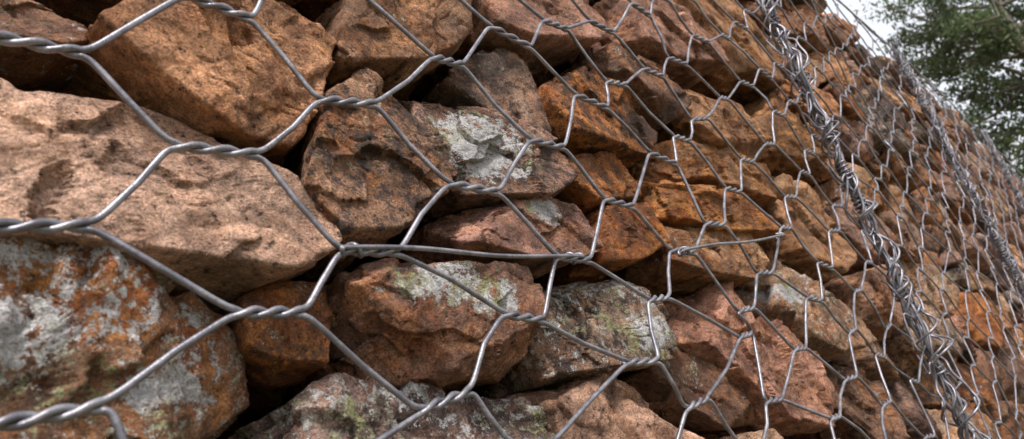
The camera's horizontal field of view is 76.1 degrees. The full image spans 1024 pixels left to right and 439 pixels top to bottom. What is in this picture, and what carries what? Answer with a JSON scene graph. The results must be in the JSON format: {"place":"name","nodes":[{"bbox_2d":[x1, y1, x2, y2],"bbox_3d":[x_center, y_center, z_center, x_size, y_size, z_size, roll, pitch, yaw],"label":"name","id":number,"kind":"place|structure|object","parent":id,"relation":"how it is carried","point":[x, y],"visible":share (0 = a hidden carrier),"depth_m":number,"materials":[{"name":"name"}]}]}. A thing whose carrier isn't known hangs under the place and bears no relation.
{"place":"outdoors","nodes":[
{"label":"outdoors","id":0,"kind":"place"},
{"bbox_2d":[887,380,942,438],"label":"stone","id":1,"kind":"object","parent":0,"point":[907,403],"visible":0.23,"depth_m":0.86,"materials":[{"name":"stone"}]},
{"bbox_2d":[826,342,900,384],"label":"stone","id":2,"kind":"object","parent":1,"relation":"on","point":[865,360],"visible":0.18,"depth_m":0.86,"materials":[{"name":"stone"}]},
{"bbox_2d":[823,264,905,340],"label":"stone","id":3,"kind":"object","parent":2,"relation":"on","point":[877,291],"visible":0.38,"depth_m":0.94,"materials":[{"name":"stone"}]},
{"bbox_2d":[823,0,1023,180],"label":"sky","id":4,"kind":"structure","parent":0,"point":[882,29],"materials":[{"name":"white"}]},
{"bbox_2d":[925,407,998,438],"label":"stone","id":5,"kind":"object","parent":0,"point":[975,419],"visible":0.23,"depth_m":0.97,"materials":[{"name":"stone"}]},
{"bbox_2d":[898,358,959,409],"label":"stone","id":6,"kind":"object","parent":5,"relation":"on","point":[926,399],"visible":0.14,"depth_m":0.99,"materials":[{"name":"stone"}]},
{"bbox_2d":[877,296,934,369],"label":"stone","id":7,"kind":"object","parent":6,"relation":"on","point":[901,352],"visible":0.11,"depth_m":0.96,"materials":[{"name":"stone"}]},
{"bbox_2d":[928,307,966,359],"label":"stone","id":8,"kind":"object","parent":6,"relation":"on","point":[959,345],"visible":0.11,"depth_m":1.07,"materials":[{"name":"stone"}]},
{"bbox_2d":[880,260,922,297],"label":"stone","id":9,"kind":"object","parent":8,"relation":"on","point":[911,275],"visible":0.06,"depth_m":1.11,"materials":[{"name":"stone"}]},
{"bbox_2d":[822,198,890,283],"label":"stone","id":10,"kind":"object","parent":9,"relation":"on","point":[849,229],"visible":0.2,"depth_m":1.04,"materials":[{"name":"stone"}]},
{"bbox_2d":[876,215,917,263],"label":"stone","id":11,"kind":"object","parent":9,"relation":"on","point":[903,255],"visible":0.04,"depth_m":1.13,"materials":[{"name":"stone"}]},
{"bbox_2d":[810,160,871,205],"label":"stone","id":12,"kind":"object","parent":11,"relation":"on","point":[830,188],"visible":0.15,"depth_m":1.13,"materials":[{"name":"stone"}]},
{"bbox_2d":[788,122,836,185],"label":"stone","id":13,"kind":"object","parent":12,"relation":"on","point":[819,173],"visible":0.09,"depth_m":1.12,"materials":[{"name":"stone"}]},
{"bbox_2d":[742,75,839,125],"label":"stone","id":14,"kind":"object","parent":13,"relation":"on","point":[831,102],"visible":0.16,"depth_m":1.16,"materials":[{"name":"stone"}]},
{"bbox_2d":[788,43,838,86],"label":"stone","id":15,"kind":"object","parent":14,"relation":"on","point":[829,73],"visible":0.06,"depth_m":1.29,"materials":[{"name":"stone"}]},
{"bbox_2d":[739,1,808,42],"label":"stone","id":16,"kind":"object","parent":15,"relation":"on","point":[753,6],"visible":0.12,"depth_m":1.27,"materials":[{"name":"stone"}]},
{"bbox_2d":[937,357,993,410],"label":"stone","id":17,"kind":"object","parent":5,"relation":"on","point":[985,391],"visible":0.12,"depth_m":1.13,"materials":[{"name":"stone"}]},
{"bbox_2d":[981,400,1023,438],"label":"stone","id":18,"kind":"object","parent":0,"point":[1008,418],"visible":0.2,"depth_m":1.15,"materials":[{"name":"stone"}]},
{"bbox_2d":[972,347,1013,400],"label":"stone","id":19,"kind":"object","parent":18,"relation":"on","point":[1003,376],"visible":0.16,"depth_m":1.24,"materials":[{"name":"stone"}]},
{"bbox_2d":[943,313,976,365],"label":"stone","id":20,"kind":"object","parent":19,"relation":"on","point":[959,324],"visible":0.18,"depth_m":1.16,"materials":[{"name":"stone"}]},
{"bbox_2d":[907,263,959,317],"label":"stone","id":21,"kind":"object","parent":20,"relation":"on","point":[929,289],"visible":0.23,"depth_m":1.19,"materials":[{"name":"stone"}]},
{"bbox_2d":[876,210,923,265],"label":"stone","id":22,"kind":"object","parent":21,"relation":"on","point":[888,219],"visible":0.18,"depth_m":1.23,"materials":[{"name":"stone"}]},
{"bbox_2d":[869,175,887,214],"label":"stone","id":23,"kind":"object","parent":22,"relation":"on","point":[880,200],"visible":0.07,"depth_m":1.24,"materials":[{"name":"stone"}]},
{"bbox_2d":[819,115,878,166],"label":"stone","id":24,"kind":"object","parent":23,"relation":"on","point":[848,138],"visible":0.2,"depth_m":1.22,"materials":[{"name":"stone"}]},
{"bbox_2d":[817,78,864,122],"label":"stone","id":25,"kind":"object","parent":24,"relation":"on","point":[848,112],"visible":0.23,"depth_m":1.27,"materials":[{"name":"stone"}]},
{"bbox_2d":[861,159,890,187],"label":"stone","id":26,"kind":"object","parent":23,"relation":"on","point":[873,166],"visible":0.08,"depth_m":1.32,"materials":[{"name":"stone"}]},
{"bbox_2d":[858,102,892,151],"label":"stone","id":27,"kind":"object","parent":26,"relation":"on","point":[878,145],"visible":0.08,"depth_m":1.39,"materials":[{"name":"stone"}]},
{"bbox_2d":[808,51,861,94],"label":"stone","id":28,"kind":"object","parent":27,"relation":"on","point":[814,55],"visible":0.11,"depth_m":1.38,"materials":[{"name":"stone"}]},
{"bbox_2d":[792,9,828,53],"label":"stone","id":29,"kind":"object","parent":28,"relation":"on","point":[813,41],"visible":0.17,"depth_m":1.34,"materials":[{"name":"stone"}]},
{"bbox_2d":[948,292,1004,350],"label":"stone","id":30,"kind":"object","parent":19,"relation":"on","point":[977,314],"visible":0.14,"depth_m":1.33,"materials":[{"name":"stone"}]},
{"bbox_2d":[916,251,941,269],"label":"stone","id":31,"kind":"object","parent":30,"relation":"on","point":[926,259],"visible":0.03,"depth_m":1.29,"materials":[{"name":"stone"}]},
{"bbox_2d":[880,181,918,230],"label":"stone","id":32,"kind":"object","parent":31,"relation":"on","point":[894,189],"visible":0.14,"depth_m":1.35,"materials":[{"name":"stone"}]},
{"bbox_2d":[877,147,915,190],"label":"stone","id":33,"kind":"object","parent":32,"relation":"on","point":[896,170],"visible":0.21,"depth_m":1.40,"materials":[{"name":"stone"}]},
{"bbox_2d":[880,121,918,165],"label":"stone","id":34,"kind":"object","parent":33,"relation":"on","point":[901,149],"visible":0.16,"depth_m":1.50,"materials":[{"name":"stone"}]},
{"bbox_2d":[876,89,905,131],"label":"stone","id":35,"kind":"object","parent":34,"relation":"on","point":[887,106],"visible":0.22,"depth_m":1.59,"materials":[{"name":"stone"}]},
{"bbox_2d":[917,224,946,255],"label":"stone","id":36,"kind":"object","parent":31,"relation":"on","point":[931,244],"visible":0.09,"depth_m":1.43,"materials":[{"name":"stone"}]},
{"bbox_2d":[1001,389,1023,403],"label":"stone","id":37,"kind":"object","parent":18,"relation":"on","point":[1010,396],"visible":0.06,"depth_m":1.36,"materials":[{"name":"stone"}]},
{"bbox_2d":[989,334,1023,393],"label":"stone","id":38,"kind":"object","parent":37,"relation":"on","point":[1001,357],"visible":0.14,"depth_m":1.36,"materials":[{"name":"stone"}]},
{"bbox_2d":[976,293,1013,331],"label":"stone","id":39,"kind":"object","parent":38,"relation":"on","point":[1007,323],"visible":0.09,"depth_m":1.43,"materials":[{"name":"stone"}]},
{"bbox_2d":[942,262,971,291],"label":"stone","id":40,"kind":"object","parent":39,"relation":"on","point":[956,273],"visible":0.06,"depth_m":1.39,"materials":[{"name":"stone"}]},
{"bbox_2d":[936,198,961,247],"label":"stone","id":41,"kind":"object","parent":40,"relation":"on","point":[956,236],"visible":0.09,"depth_m":1.53,"materials":[{"name":"stone"}]},
{"bbox_2d":[904,163,942,194],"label":"stone","id":42,"kind":"object","parent":41,"relation":"on","point":[921,172],"visible":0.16,"depth_m":1.53,"materials":[{"name":"stone"}]},
{"bbox_2d":[938,237,963,268],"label":"stone","id":43,"kind":"object","parent":40,"relation":"on","point":[942,256],"visible":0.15,"depth_m":1.41,"materials":[{"name":"stone"}]},
{"bbox_2d":[905,186,943,228],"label":"stone","id":44,"kind":"object","parent":43,"relation":"on","point":[933,209],"visible":0.2,"depth_m":1.48,"materials":[{"name":"stone"}]},
{"bbox_2d":[965,264,999,299],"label":"stone","id":45,"kind":"object","parent":39,"relation":"on","point":[988,287],"visible":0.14,"depth_m":1.47,"materials":[{"name":"stone"}]},
{"bbox_2d":[1005,329,1023,359],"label":"stone","id":46,"kind":"object","parent":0,"point":[1020,335],"visible":0.09,"depth_m":1.47,"materials":[{"name":"stone"}]},
{"bbox_2d":[992,293,1018,327],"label":"stone","id":47,"kind":"object","parent":46,"relation":"on","point":[1004,304],"visible":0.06,"depth_m":1.52,"materials":[{"name":"stone"}]},
{"bbox_2d":[955,223,990,273],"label":"stone","id":48,"kind":"object","parent":47,"relation":"on","point":[971,256],"visible":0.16,"depth_m":1.57,"materials":[{"name":"stone"}]},
{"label":"stone","id":49,"kind":"object","parent":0,"visible":0},
{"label":"stone","id":50,"kind":"object","parent":49,"relation":"on","visible":0},
{"bbox_2d":[0,235,249,438],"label":"stone","id":51,"kind":"object","parent":50,"relation":"on","point":[81,324],"visible":0.88,"depth_m":0.25,"materials":[{"name":"stone"}]},
{"bbox_2d":[0,78,341,313],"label":"stone","id":52,"kind":"object","parent":51,"relation":"on","point":[229,230],"visible":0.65,"depth_m":0.29,"materials":[{"name":"stone"}]},
{"bbox_2d":[0,0,89,92],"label":"stone","id":53,"kind":"object","parent":52,"relation":"on","point":[23,68],"visible":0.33,"depth_m":0.30,"materials":[{"name":"stone"}]},
{"bbox_2d":[56,0,336,166],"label":"stone","id":54,"kind":"object","parent":52,"relation":"on","point":[224,80],"visible":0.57,"depth_m":0.33,"materials":[{"name":"stone"}]},
{"bbox_2d":[32,0,300,26],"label":"stone","id":55,"kind":"object","parent":54,"relation":"on","point":[86,13],"visible":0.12,"depth_m":0.42,"materials":[{"name":"stone"}]},
{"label":"stone","id":56,"kind":"object","parent":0,"visible":0},
{"bbox_2d":[1012,308,1023,323],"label":"stone","id":57,"kind":"object","parent":56,"relation":"on","point":[1019,319],"visible":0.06,"depth_m":1.64,"materials":[{"name":"stone"}]},
{"bbox_2d":[984,259,1010,292],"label":"stone","id":58,"kind":"object","parent":57,"relation":"on","point":[998,269],"visible":0.13,"depth_m":1.65,"materials":[{"name":"stone"}]},
{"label":"stone","id":59,"kind":"object","parent":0,"visible":0},
{"bbox_2d":[1009,244,1023,270],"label":"stone","id":60,"kind":"object","parent":59,"relation":"on","point":[1014,249],"visible":0.04,"depth_m":2.08,"materials":[{"name":"stone"}]},
{"bbox_2d":[991,217,1008,242],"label":"stone","id":61,"kind":"object","parent":60,"relation":"on","point":[1000,230],"visible":0.07,"depth_m":2.10,"materials":[{"name":"stone"}]},
{"bbox_2d":[983,202,992,218],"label":"stone","id":62,"kind":"object","parent":61,"relation":"on","point":[985,213],"visible":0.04,"depth_m":2.17,"materials":[{"name":"stone"}]},
{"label":"stone","id":63,"kind":"object","parent":62,"relation":"on","visible":0},
{"bbox_2d":[958,169,975,183],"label":"stone","id":64,"kind":"object","parent":63,"relation":"on","point":[972,178],"visible":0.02,"depth_m":2.13,"materials":[{"name":"stone"}]},
{"bbox_2d":[943,137,960,161],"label":"stone","id":65,"kind":"object","parent":64,"relation":"on","point":[953,143],"visible":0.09,"depth_m":2.11,"materials":[{"name":"stone"}]},
{"bbox_2d":[916,104,947,137],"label":"stone","id":66,"kind":"object","parent":65,"relation":"on","point":[924,117],"visible":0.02,"depth_m":2.01,"materials":[{"name":"stone"}]},
{"bbox_2d":[875,55,914,97],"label":"stone","id":67,"kind":"object","parent":66,"relation":"on","point":[891,70],"visible":0.12,"depth_m":1.94,"materials":[{"name":"stone"}]},
{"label":"stone","id":68,"kind":"object","parent":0,"visible":0},
{"bbox_2d":[943,201,970,225],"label":"stone","id":69,"kind":"object","parent":68,"relation":"on","point":[965,219],"visible":0.1,"depth_m":1.66,"materials":[{"name":"stone"}]},
{"bbox_2d":[925,168,957,206],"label":"stone","id":70,"kind":"object","parent":69,"relation":"on","point":[948,183],"visible":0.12,"depth_m":1.66,"materials":[{"name":"stone"}]},
{"bbox_3d":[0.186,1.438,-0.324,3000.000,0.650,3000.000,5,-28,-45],"label":"ground","id":71,"kind":"structure","parent":0,"visible":0},
{"bbox_2d":[0,0,1023,438],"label":"hexagonal wire mesh","id":72,"kind":"object","parent":71,"relation":"on","point":[52,414],"visible":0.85,"depth_m":0.51,"materials":[{"name":"metal"}]},
{"bbox_2d":[339,242,584,264],"bbox_3d":[-0.018,0.020,0.377,0.185,0.009,0.010,5,-28,-45],"label":"bracing tie wire","id":73,"kind":"object","parent":72,"relation":"attached to","point":[359,248],"visible":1,"depth_m":0.35,"materials":[{"name":"metal"}]},
{"bbox_2d":[677,232,784,256],"bbox_3d":[0.213,0.022,0.619,0.226,0.034,0.010,5,-28,-45],"label":"bracing tie wire","id":74,"kind":"object","parent":72,"relation":"attached to","point":[683,249],"visible":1,"depth_m":0.58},
{"bbox_2d":[836,0,1023,176],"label":"selvage wire","id":75,"kind":"object","parent":72,"relation":"attached to","point":[904,59],"visible":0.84,"depth_m":2.10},
{"bbox_2d":[757,0,990,438],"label":"twisted wire seam","id":76,"kind":"object","parent":71,"relation":"on","point":[848,179],"visible":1,"depth_m":0.91,"materials":[{"name":"metal"}]},
{"bbox_2d":[850,0,1023,182],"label":"eucalyptus tree","id":77,"kind":"object","parent":71,"relation":"on","point":[963,32],"visible":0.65,"depth_m":16.14,"materials":[{"name":"green plant"}]},
{"bbox_2d":[889,40,1023,300],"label":"twisted wire seam","id":78,"kind":"object","parent":71,"relation":"on","point":[947,149],"visible":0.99,"depth_m":1.72,"materials":[{"name":"metal"}]},
{"bbox_2d":[975,129,1023,212],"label":"twisted wire seam","id":79,"kind":"object","parent":71,"relation":"on","point":[1001,165],"visible":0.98,"depth_m":2.50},
{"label":"stone","id":80,"kind":"object","parent":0,"visible":0},
{"bbox_2d":[662,281,835,438],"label":"stone","id":81,"kind":"object","parent":80,"relation":"on","point":[810,386],"visible":0.44,"depth_m":0.61,"materials":[{"name":"stone"}]},
{"bbox_2d":[592,226,769,298],"bbox_3d":[0.179,0.056,0.693,0.240,0.068,0.137,5,-28,-45],"label":"stone","id":82,"kind":"object","parent":81,"relation":"on","point":[689,275],"visible":0.52,"depth_m":0.62,"materials":[{"name":"stone"}]},
{"bbox_2d":[635,179,785,243],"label":"stone","id":83,"kind":"object","parent":82,"relation":"on","point":[670,203],"visible":0.36,"depth_m":0.66,"materials":[{"name":"stone"}]},
{"bbox_2d":[627,136,777,208],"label":"stone","id":84,"kind":"object","parent":83,"relation":"on","point":[759,190],"visible":0.33,"depth_m":0.71,"materials":[{"name":"stone"}]},
{"bbox_2d":[552,42,691,131],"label":"stone","id":85,"kind":"object","parent":84,"relation":"on","point":[617,61],"visible":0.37,"depth_m":0.69,"materials":[{"name":"stone"}]},
{"bbox_2d":[656,89,775,162],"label":"stone","id":86,"kind":"object","parent":84,"relation":"on","point":[733,127],"visible":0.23,"depth_m":0.79,"materials":[{"name":"stone"}]},
{"bbox_2d":[569,0,729,89],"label":"stone","id":87,"kind":"object","parent":86,"relation":"on","point":[636,32],"visible":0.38,"depth_m":0.79,"materials":[{"name":"stone"}]},
{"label":"stone","id":88,"kind":"object","parent":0,"visible":0},
{"bbox_2d":[718,428,783,438],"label":"stone","id":89,"kind":"object","parent":88,"relation":"on","point":[772,433],"visible":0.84,"depth_m":0.55,"materials":[{"name":"stone"}]},
{"bbox_2d":[616,346,754,435],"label":"stone","id":90,"kind":"object","parent":89,"relation":"on","point":[694,378],"visible":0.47,"depth_m":0.54,"materials":[{"name":"stone"}]},
{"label":"stone","id":91,"kind":"object","parent":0,"visible":0},
{"bbox_2d":[782,360,910,438],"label":"stone","id":92,"kind":"object","parent":91,"relation":"on","point":[861,407],"visible":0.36,"depth_m":0.74,"materials":[{"name":"stone"}]},
{"bbox_2d":[733,261,876,361],"bbox_3d":[0.303,0.124,0.788,0.248,0.135,0.155,5,-28,-45],"label":"stone","id":93,"kind":"object","parent":92,"relation":"on","point":[778,299],"visible":0.4,"depth_m":0.72,"materials":[{"name":"stone"}]},
{"bbox_2d":[759,173,857,281],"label":"stone","id":94,"kind":"object","parent":93,"relation":"on","point":[810,230],"visible":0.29,"depth_m":0.85,"materials":[{"name":"stone"}]},
{"bbox_2d":[743,91,830,176],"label":"stone","id":95,"kind":"object","parent":94,"relation":"on","point":[776,161],"visible":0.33,"depth_m":0.96,"materials":[{"name":"stone"}]},
{"bbox_2d":[672,0,785,105],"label":"stone","id":96,"kind":"object","parent":95,"relation":"on","point":[724,81],"visible":0.41,"depth_m":0.98,"materials":[{"name":"stone"}]},
{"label":"stone","id":97,"kind":"object","parent":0,"visible":0},
{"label":"stone","id":98,"kind":"object","parent":97,"relation":"on","visible":0},
{"bbox_2d":[504,372,704,438],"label":"stone","id":99,"kind":"object","parent":98,"relation":"on","point":[617,409],"visible":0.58,"depth_m":0.43,"materials":[{"name":"stone"}]},
{"bbox_2d":[470,280,678,399],"bbox_3d":[0.034,0.106,0.530,0.195,0.081,0.172,5,-28,-45],"label":"stone","id":100,"kind":"object","parent":99,"relation":"on","point":[609,315],"visible":0.47,"depth_m":0.46,"materials":[{"name":"stone"}]},
{"bbox_2d":[382,197,603,279],"bbox_3d":[-0.012,0.030,0.502,0.172,0.066,0.136,5,-28,-45],"label":"stone","id":101,"kind":"object","parent":100,"relation":"on","point":[560,227],"visible":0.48,"depth_m":0.44,"materials":[{"name":"stone"}]},
{"bbox_2d":[368,100,577,261],"bbox_3d":[-0.051,-0.030,0.517,0.145,0.103,0.158,5,-28,-45],"label":"stone","id":102,"kind":"object","parent":101,"relation":"on","point":[486,149],"visible":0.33,"depth_m":0.47,"materials":[{"name":"stone"}]},
{"bbox_2d":[420,48,551,133],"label":"stone","id":103,"kind":"object","parent":102,"relation":"on","point":[504,77],"visible":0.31,"depth_m":0.53,"materials":[{"name":"stone"}]},
{"bbox_2d":[533,202,668,288],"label":"stone","id":104,"kind":"object","parent":101,"relation":"on","point":[627,237],"visible":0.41,"depth_m":0.53,"materials":[{"name":"stone"}]},
{"bbox_2d":[554,151,640,215],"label":"stone","id":105,"kind":"object","parent":104,"relation":"on","point":[608,174],"visible":0.28,"depth_m":0.55,"materials":[{"name":"stone"}]},
{"bbox_2d":[537,66,657,168],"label":"stone","id":106,"kind":"object","parent":105,"relation":"on","point":[594,129],"visible":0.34,"depth_m":0.58,"materials":[{"name":"stone"}]},
{"bbox_2d":[413,0,607,97],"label":"stone","id":107,"kind":"object","parent":106,"relation":"on","point":[552,46],"visible":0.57,"depth_m":0.59,"materials":[{"name":"stone"}]},
{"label":"stone","id":108,"kind":"object","parent":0,"visible":0},
{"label":"stone","id":109,"kind":"object","parent":108,"relation":"on","visible":0},
{"bbox_2d":[216,401,284,438],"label":"stone","id":110,"kind":"object","parent":109,"relation":"on","point":[242,420],"visible":0.03,"depth_m":0.41,"materials":[{"name":"stone"}]},
{"bbox_2d":[228,373,554,438],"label":"stone","id":111,"kind":"object","parent":109,"relation":"on","point":[339,406],"visible":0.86,"depth_m":0.34,"materials":[{"name":"stone"}]},
{"bbox_2d":[220,280,334,417],"bbox_3d":[-0.144,0.072,0.357,0.050,0.061,0.118,5,-28,-45],"label":"stone","id":112,"kind":"object","parent":111,"relation":"on","point":[280,356],"visible":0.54,"depth_m":0.32,"materials":[{"name":"stone"}]},
{"bbox_2d":[281,258,548,404],"bbox_3d":[-0.079,0.081,0.419,0.150,0.087,0.158,5,-28,-45],"label":"stone","id":113,"kind":"object","parent":111,"relation":"on","point":[397,324],"visible":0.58,"depth_m":0.36,"materials":[{"name":"stone"}]},
{"bbox_2d":[282,67,458,285],"bbox_3d":[-0.118,-0.023,0.446,0.137,0.155,0.164,5,-28,-45],"label":"stone","id":114,"kind":"object","parent":113,"relation":"on","point":[366,175],"visible":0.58,"depth_m":0.38,"materials":[{"name":"stone"}]},
{"bbox_2d":[314,0,472,101],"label":"stone","id":115,"kind":"object","parent":114,"relation":"on","point":[364,33],"visible":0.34,"depth_m":0.45,"materials":[{"name":"stone"}]},
{"bbox_2d":[292,0,339,21],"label":"stone","id":116,"kind":"object","parent":115,"relation":"on","point":[312,10],"visible":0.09,"depth_m":0.55,"materials":[{"name":"stone"}]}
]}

